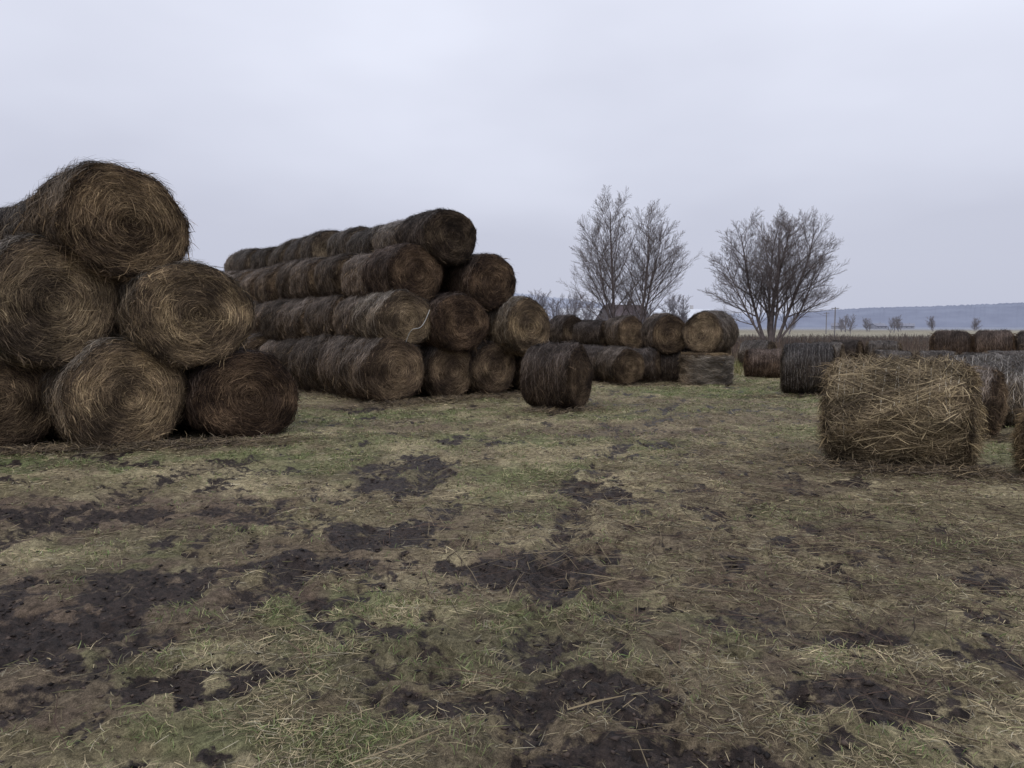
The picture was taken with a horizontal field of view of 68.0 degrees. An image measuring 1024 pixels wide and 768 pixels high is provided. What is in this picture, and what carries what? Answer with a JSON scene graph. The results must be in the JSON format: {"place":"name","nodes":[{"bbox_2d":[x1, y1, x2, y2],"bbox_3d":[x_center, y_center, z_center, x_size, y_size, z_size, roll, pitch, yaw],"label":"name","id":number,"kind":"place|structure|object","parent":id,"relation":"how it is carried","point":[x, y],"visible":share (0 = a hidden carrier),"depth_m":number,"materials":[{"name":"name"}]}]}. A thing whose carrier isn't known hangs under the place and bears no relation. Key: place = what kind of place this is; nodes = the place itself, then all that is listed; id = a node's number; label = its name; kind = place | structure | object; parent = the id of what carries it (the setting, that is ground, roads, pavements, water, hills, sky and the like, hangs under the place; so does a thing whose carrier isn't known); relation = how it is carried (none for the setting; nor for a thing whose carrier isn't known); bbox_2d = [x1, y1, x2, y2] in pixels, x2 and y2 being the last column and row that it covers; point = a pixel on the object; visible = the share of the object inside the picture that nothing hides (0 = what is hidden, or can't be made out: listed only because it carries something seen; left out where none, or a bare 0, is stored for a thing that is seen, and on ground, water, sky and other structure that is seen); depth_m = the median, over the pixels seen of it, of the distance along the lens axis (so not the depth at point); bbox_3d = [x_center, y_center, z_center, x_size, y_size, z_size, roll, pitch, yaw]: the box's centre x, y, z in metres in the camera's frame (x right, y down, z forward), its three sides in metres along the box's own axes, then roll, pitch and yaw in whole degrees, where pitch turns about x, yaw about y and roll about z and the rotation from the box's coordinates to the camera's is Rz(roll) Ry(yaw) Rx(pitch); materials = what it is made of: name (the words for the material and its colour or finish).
{"place":"outdoors","nodes":[
{"label":"outdoors","id":0,"kind":"place"},
{"bbox_2d":[0,327,1023,767],"bbox_3d":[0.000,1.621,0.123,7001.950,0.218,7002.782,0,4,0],"label":"ground","id":1,"kind":"structure","parent":0,"point":[20,695],"depth_m":4.45,"materials":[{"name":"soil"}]},
{"bbox_2d":[0,358,53,448],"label":"hay bale","id":2,"kind":"object","parent":1,"relation":"on","point":[25,418],"visible":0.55,"depth_m":9.80},
{"bbox_2d":[38,332,188,450],"bbox_3d":[-5.496,0.126,10.441,1.612,1.684,1.784,4,6,43],"label":"hay bale","id":3,"kind":"object","parent":1,"relation":"on","point":[116,389],"visible":0.81,"depth_m":9.86},
{"bbox_2d":[0,227,119,371],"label":"hay bale","id":4,"kind":"object","parent":3,"relation":"on","point":[56,310],"visible":0.84,"depth_m":9.47},
{"bbox_2d":[0,194,32,239],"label":"hay bale","id":5,"kind":"object","parent":4,"relation":"on","point":[11,219],"visible":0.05,"depth_m":10.57},
{"bbox_2d":[173,419,197,431],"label":"hay bale","id":6,"kind":"object","parent":1,"relation":"on","point":[182,426],"visible":0.05,"depth_m":11.55},
{"bbox_2d":[180,347,301,438],"bbox_3d":[-4.119,0.161,11.253,1.702,1.497,1.551,-4,6,-41],"label":"hay bale","id":7,"kind":"object","parent":1,"relation":"on","point":[245,392],"visible":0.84,"depth_m":10.70},
{"bbox_2d":[111,256,258,371],"bbox_3d":[-4.674,-0.967,10.723,1.920,1.640,1.544,-4,6,-43],"label":"hay bale","id":8,"kind":"object","parent":7,"relation":"on","point":[160,308],"visible":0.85,"depth_m":10.13},
{"bbox_2d":[12,156,199,287],"bbox_3d":[-5.365,-2.099,10.189,1.929,1.750,2.024,3,6,39],"label":"hay bale","id":9,"kind":"object","parent":8,"relation":"on","point":[113,221],"visible":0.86,"depth_m":9.70},
{"bbox_2d":[240,330,266,349],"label":"hay bale","id":10,"kind":"object","parent":1,"relation":"on","point":[257,340],"visible":0.07,"depth_m":20.71},
{"bbox_2d":[251,300,273,333],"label":"hay bale","id":11,"kind":"object","parent":10,"relation":"on","point":[258,312],"visible":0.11,"depth_m":21.06},
{"bbox_2d":[252,261,290,303],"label":"hay bale","id":12,"kind":"object","parent":11,"relation":"on","point":[265,287],"visible":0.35,"depth_m":21.13},
{"bbox_2d":[249,245,276,269],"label":"hay bale","id":13,"kind":"object","parent":12,"relation":"on","point":[258,260],"visible":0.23,"depth_m":23.59},
{"bbox_2d":[258,339,283,353],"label":"hay bale","id":14,"kind":"object","parent":1,"relation":"on","point":[270,345],"visible":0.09,"depth_m":20.01},
{"bbox_2d":[259,297,293,341],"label":"hay bale","id":15,"kind":"object","parent":14,"relation":"on","point":[269,329],"visible":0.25,"depth_m":20.18},
{"bbox_2d":[240,266,270,301],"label":"hay bale","id":16,"kind":"object","parent":15,"relation":"on","point":[247,282],"visible":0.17,"depth_m":22.11},
{"bbox_2d":[267,237,299,266],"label":"hay bale","id":17,"kind":"object","parent":16,"relation":"on","point":[276,255],"visible":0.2,"depth_m":22.51},
{"bbox_2d":[274,257,308,300],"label":"hay bale","id":18,"kind":"object","parent":15,"relation":"on","point":[282,283],"visible":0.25,"depth_m":20.44},
{"bbox_2d":[298,228,341,258],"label":"hay bale","id":19,"kind":"object","parent":18,"relation":"on","point":[314,244],"visible":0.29,"depth_m":20.51},
{"bbox_2d":[272,338,303,390],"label":"hay bale","id":20,"kind":"object","parent":1,"relation":"on","point":[284,347],"visible":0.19,"depth_m":18.95},
{"bbox_2d":[273,296,317,339],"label":"hay bale","id":21,"kind":"object","parent":20,"relation":"on","point":[289,324],"visible":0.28,"depth_m":19.06},
{"bbox_2d":[287,255,328,299],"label":"hay bale","id":22,"kind":"object","parent":21,"relation":"on","point":[300,280],"visible":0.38,"depth_m":19.28},
{"bbox_2d":[325,225,368,256],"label":"hay bale","id":23,"kind":"object","parent":22,"relation":"on","point":[336,243],"visible":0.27,"depth_m":19.72},
{"bbox_2d":[283,333,332,393],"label":"hay bale","id":24,"kind":"object","parent":1,"relation":"on","point":[303,357],"visible":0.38,"depth_m":17.93},
{"bbox_2d":[301,294,345,336],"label":"hay bale","id":25,"kind":"object","parent":24,"relation":"on","point":[317,319],"visible":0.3,"depth_m":18.10},
{"bbox_2d":[313,252,359,296],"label":"hay bale","id":26,"kind":"object","parent":25,"relation":"on","point":[327,274],"visible":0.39,"depth_m":18.35},
{"bbox_2d":[344,223,385,254],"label":"hay bale","id":27,"kind":"object","parent":26,"relation":"on","point":[360,242],"visible":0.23,"depth_m":18.72},
{"bbox_2d":[314,333,357,398],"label":"hay bale","id":28,"kind":"object","parent":1,"relation":"on","point":[329,353],"visible":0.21,"depth_m":17.00},
{"bbox_2d":[332,295,362,336],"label":"hay bale","id":29,"kind":"object","parent":28,"relation":"on","point":[342,313],"visible":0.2,"depth_m":17.32},
{"bbox_2d":[338,252,372,297],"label":"hay bale","id":30,"kind":"object","parent":29,"relation":"on","point":[351,282],"visible":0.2,"depth_m":17.54},
{"bbox_2d":[371,219,404,251],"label":"hay bale","id":31,"kind":"object","parent":30,"relation":"on","point":[383,237],"visible":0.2,"depth_m":17.85},
{"bbox_2d":[334,335,425,402],"bbox_3d":[-2.843,-0.340,16.465,1.729,1.605,1.562,-4,6,-40],"label":"hay bale","id":32,"kind":"object","parent":1,"relation":"on","point":[380,369],"visible":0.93,"depth_m":15.96},
{"bbox_2d":[348,288,433,345],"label":"hay bale","id":33,"kind":"object","parent":32,"relation":"on","point":[401,313],"visible":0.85,"depth_m":16.14},
{"bbox_2d":[406,310,429,341],"bbox_3d":[-2.022,-1.200,15.966,0.615,0.723,0.148,2,5,24],"label":"baling twine","id":34,"kind":"object","parent":33,"relation":"attached to","point":[419,327],"visible":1,"depth_m":15.87,"materials":[{"name":"grey fabric"}]},
{"bbox_2d":[415,346,472,397],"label":"hay bale","id":35,"kind":"object","parent":1,"relation":"on","point":[446,373],"visible":0.64,"depth_m":17.01},
{"bbox_2d":[464,338,515,394],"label":"hay bale","id":36,"kind":"object","parent":1,"relation":"on","point":[492,368],"visible":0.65,"depth_m":17.60},
{"bbox_2d":[416,291,489,353],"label":"hay bale","id":37,"kind":"object","parent":36,"relation":"on","point":[459,322],"visible":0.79,"depth_m":16.74},
{"bbox_2d":[359,240,443,300],"bbox_3d":[-2.468,-2.416,16.972,1.606,1.476,1.612,-4,6,-40],"label":"hay bale","id":38,"kind":"object","parent":37,"relation":"on","point":[416,269],"visible":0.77,"depth_m":16.43},
{"bbox_2d":[393,207,477,267],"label":"hay bale","id":39,"kind":"object","parent":38,"relation":"on","point":[445,237],"visible":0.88,"depth_m":16.72},
{"bbox_2d":[483,293,551,357],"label":"hay bale","id":40,"kind":"object","parent":36,"relation":"on","point":[519,325],"visible":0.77,"depth_m":17.55},
{"bbox_2d":[439,252,518,310],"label":"hay bale","id":41,"kind":"object","parent":40,"relation":"on","point":[489,280],"visible":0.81,"depth_m":17.31},
{"bbox_2d":[0,369,1023,767],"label":"loose straw","id":42,"kind":"object","parent":1,"relation":"on","point":[916,469],"visible":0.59,"depth_m":5.15,"materials":[{"name":"beige plant"}]},
{"bbox_2d":[0,401,1023,767],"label":"mud clods","id":43,"kind":"object","parent":1,"relation":"on","point":[538,727],"visible":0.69,"depth_m":3.73,"materials":[{"name":"brown soil"}]},
{"bbox_2d":[509,340,548,390],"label":"hay bale","id":44,"kind":"object","parent":1,"relation":"on","point":[515,384],"visible":0.07,"depth_m":18.54},
{"bbox_2d":[517,340,597,409],"bbox_3d":[0.889,-0.151,14.788,1.255,1.445,1.542,2,5,26],"label":"hay bale","id":45,"kind":"object","parent":1,"relation":"on","point":[557,375],"visible":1,"depth_m":14.30},
{"bbox_2d":[581,343,606,346],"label":"hay bale","id":46,"kind":"object","parent":1,"relation":"on","point":[604,345],"visible":0.06,"depth_m":28.09},
{"bbox_2d":[572,319,605,344],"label":"hay bale","id":47,"kind":"object","parent":46,"relation":"on","point":[589,332],"visible":0.69,"depth_m":28.09},
{"bbox_2d":[583,344,608,382],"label":"hay bale","id":48,"kind":"object","parent":1,"relation":"on","point":[593,351],"visible":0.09,"depth_m":21.91},
{"bbox_2d":[556,185,656,319],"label":"bare tree","id":49,"kind":"object","parent":1,"relation":"on","point":[601,278],"visible":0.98,"depth_m":59.32,"materials":[{"name":"grey plant"}]},
{"bbox_2d":[593,345,645,385],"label":"hay bale","id":50,"kind":"object","parent":1,"relation":"on","point":[622,365],"visible":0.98,"depth_m":20.91},
{"bbox_2d":[607,343,642,348],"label":"hay bale","id":51,"kind":"object","parent":1,"relation":"on","point":[632,347],"visible":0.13,"depth_m":27.43},
{"bbox_2d":[603,315,642,347],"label":"hay bale","id":52,"kind":"object","parent":51,"relation":"on","point":[622,330],"visible":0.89,"depth_m":27.39},
{"bbox_2d":[633,346,662,382],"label":"hay bale","id":53,"kind":"object","parent":1,"relation":"on","point":[652,363],"visible":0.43,"depth_m":21.53},
{"bbox_2d":[608,199,701,322],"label":"bare tree","id":54,"kind":"object","parent":1,"relation":"on","point":[650,247],"visible":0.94,"depth_m":59.74,"materials":[{"name":"grey plant"}]},
{"bbox_2d":[647,347,689,381],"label":"hay bale","id":55,"kind":"object","parent":1,"relation":"on","point":[670,367],"visible":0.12,"depth_m":21.68},
{"bbox_2d":[640,311,685,355],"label":"hay bale","id":56,"kind":"object","parent":55,"relation":"on","point":[662,333],"visible":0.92,"depth_m":21.48},
{"bbox_2d":[678,350,734,385],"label":"hay bale","id":57,"kind":"object","parent":1,"relation":"on","point":[705,368],"visible":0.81,"depth_m":20.66},
{"bbox_2d":[682,309,739,352],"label":"hay bale","id":58,"kind":"object","parent":57,"relation":"on","point":[710,331],"visible":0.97,"depth_m":20.99},
{"bbox_2d":[526,288,982,333],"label":"distant trees","id":59,"kind":"object","parent":1,"relation":"on","point":[671,304],"visible":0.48,"depth_m":110.05,"materials":[{"name":"grey plant"}]},
{"bbox_2d":[737,339,776,366],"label":"hay bale","id":60,"kind":"object","parent":1,"relation":"on","point":[745,345],"visible":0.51,"depth_m":29.73},
{"bbox_2d":[742,348,781,377],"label":"hay bale","id":61,"kind":"object","parent":1,"relation":"on","point":[761,363],"visible":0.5,"depth_m":23.29},
{"bbox_2d":[699,203,849,342],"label":"bare willow tree","id":62,"kind":"object","parent":1,"relation":"on","point":[779,261],"visible":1,"depth_m":59.05,"materials":[{"name":"grey plant"}]},
{"bbox_2d":[548,332,1014,376],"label":"dry weeds","id":63,"kind":"object","parent":1,"relation":"on","point":[915,345],"visible":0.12,"depth_m":59.69,"materials":[{"name":"plant"}]},
{"bbox_2d":[779,341,836,394],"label":"hay bale","id":64,"kind":"object","parent":1,"relation":"on","point":[799,372],"visible":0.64,"depth_m":17.56},
{"bbox_2d":[810,341,844,359],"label":"hay bale","id":65,"kind":"object","parent":1,"relation":"on","point":[839,349],"visible":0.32,"depth_m":29.49},
{"bbox_2d":[831,307,838,334],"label":"utility pole","id":66,"kind":"object","parent":1,"relation":"on","point":[835,308],"visible":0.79,"depth_m":117.51,"materials":[{"name":"grey wood"}]},
{"bbox_2d":[830,339,863,358],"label":"hay bale","id":67,"kind":"object","parent":1,"relation":"on","point":[853,347],"visible":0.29,"depth_m":30.47},
{"bbox_2d":[864,340,902,358],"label":"hay bale","id":68,"kind":"object","parent":1,"relation":"on","point":[871,346],"visible":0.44,"depth_m":30.18},
{"bbox_2d":[869,349,913,361],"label":"hay bale","id":69,"kind":"object","parent":1,"relation":"on","point":[887,352],"visible":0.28,"depth_m":25.58},
{"bbox_2d":[812,351,996,468],"bbox_3d":[4.540,0.352,8.864,2.037,1.468,1.477,2,5,30],"label":"hay bale","id":70,"kind":"object","parent":1,"relation":"on","point":[900,410],"visible":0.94,"depth_m":8.43},
{"bbox_2d":[914,350,958,361],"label":"hay bale","id":71,"kind":"object","parent":1,"relation":"on","point":[929,354],"visible":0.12,"depth_m":25.18},
{"bbox_2d":[928,329,973,354],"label":"hay bale","id":72,"kind":"object","parent":1,"relation":"on","point":[959,341],"visible":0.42,"depth_m":27.86},
{"bbox_2d":[937,351,1023,426],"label":"hay bale","id":73,"kind":"object","parent":1,"relation":"on","point":[1013,372],"visible":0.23,"depth_m":12.11},
{"bbox_2d":[959,351,1006,355],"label":"hay bale","id":74,"kind":"object","parent":1,"relation":"on","point":[976,353],"visible":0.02,"depth_m":22.43},
{"bbox_2d":[968,363,1012,437],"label":"hay bale","id":75,"kind":"object","parent":1,"relation":"on","point":[994,394],"visible":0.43,"depth_m":10.74},
{"bbox_2d":[971,329,1017,352],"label":"hay bale","id":76,"kind":"object","parent":1,"relation":"on","point":[985,340],"visible":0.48,"depth_m":27.39},
{"bbox_2d":[986,350,1023,356],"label":"hay bale","id":77,"kind":"object","parent":1,"relation":"on","point":[1016,352],"visible":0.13,"depth_m":23.27},
{"bbox_2d":[1007,408,1023,476],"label":"hay bale","id":78,"kind":"object","parent":1,"relation":"on","point":[1018,441],"visible":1,"depth_m":8.17},
{"bbox_2d":[1013,330,1023,350],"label":"hay bale","id":79,"kind":"object","parent":1,"relation":"on","point":[1019,337],"visible":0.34,"depth_m":27.23},
{"bbox_2d":[1018,344,1023,350],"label":"hay bale","id":80,"kind":"object","parent":1,"relation":"on","point":[1021,347],"visible":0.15,"depth_m":25.19},
{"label":"hay bale","id":81,"kind":"object","parent":1,"relation":"on","visible":0},
{"bbox_2d":[548,313,581,343],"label":"hay bale","id":82,"kind":"object","parent":81,"relation":"on","point":[561,327],"visible":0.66,"depth_m":28.39},
{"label":"walls","id":83,"kind":"object","parent":1,"relation":"on","visible":0},
{"bbox_2d":[597,305,644,318],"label":"roof","id":84,"kind":"structure","parent":83,"relation":"on","point":[620,309],"depth_m":116.39,"materials":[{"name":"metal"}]},
{"bbox_2d":[0,0,1023,314],"label":"sky","id":85,"kind":"structure","parent":0,"point":[272,122],"materials":[{"name":"grey"}]},
{"bbox_2d":[869,324,886,328],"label":"walls","id":86,"kind":"structure","parent":0,"point":[872,326],"depth_m":515.71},
{"bbox_2d":[870,323,887,325],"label":"roof","id":87,"kind":"structure","parent":86,"relation":"on","point":[880,324],"depth_m":516.74,"materials":[{"name":"grey metal"}]},
{"bbox_2d":[735,302,1023,326],"bbox_3d":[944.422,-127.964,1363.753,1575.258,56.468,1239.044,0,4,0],"label":"hill","id":88,"kind":"structure","parent":0,"point":[1002,315],"depth_m":1416.81,"materials":[{"name":"blue"}]},
{"bbox_2d":[898,326,914,328],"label":"walls","id":89,"kind":"structure","parent":0,"point":[904,327],"depth_m":555.36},
{"bbox_2d":[898,323,914,325],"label":"roof","id":90,"kind":"structure","parent":89,"relation":"on","point":[908,324],"depth_m":556.37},
{"label":"hay bale","id":91,"kind":"object","parent":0,"visible":0},
{"bbox_2d":[281,234,309,262],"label":"hay bale","id":92,"kind":"object","parent":91,"relation":"on","point":[292,251],"visible":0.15,"depth_m":21.57},
{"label":"hay bale","id":93,"kind":"object","parent":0,"visible":0},
{"bbox_2d":[222,248,251,270],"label":"hay bale","id":94,"kind":"object","parent":93,"relation":"on","point":[229,263],"visible":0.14,"depth_m":25.55},
{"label":"hay bale","id":95,"kind":"object","parent":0,"visible":0},
{"bbox_2d":[0,202,15,240],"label":"hay bale","id":96,"kind":"object","parent":95,"relation":"on","point":[2,213],"visible":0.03,"depth_m":11.10},
{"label":"hay bale","id":97,"kind":"object","parent":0,"visible":0},
{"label":"hay bale","id":98,"kind":"object","parent":97,"relation":"on","visible":0},
{"bbox_2d":[224,269,240,274],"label":"hay bale","id":99,"kind":"object","parent":98,"relation":"on","point":[233,271],"visible":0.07,"depth_m":24.34},
{"bbox_2d":[231,247,261,271],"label":"hay bale","id":100,"kind":"object","parent":99,"relation":"on","point":[241,262],"visible":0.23,"depth_m":24.48},
{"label":"hay bale","id":101,"kind":"object","parent":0,"visible":0},
{"label":"hay bale","id":102,"kind":"object","parent":101,"relation":"on","visible":0},
{"bbox_2d":[229,268,255,282],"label":"hay bale","id":103,"kind":"object","parent":102,"relation":"on","point":[240,276],"visible":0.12,"depth_m":23.20}
]}

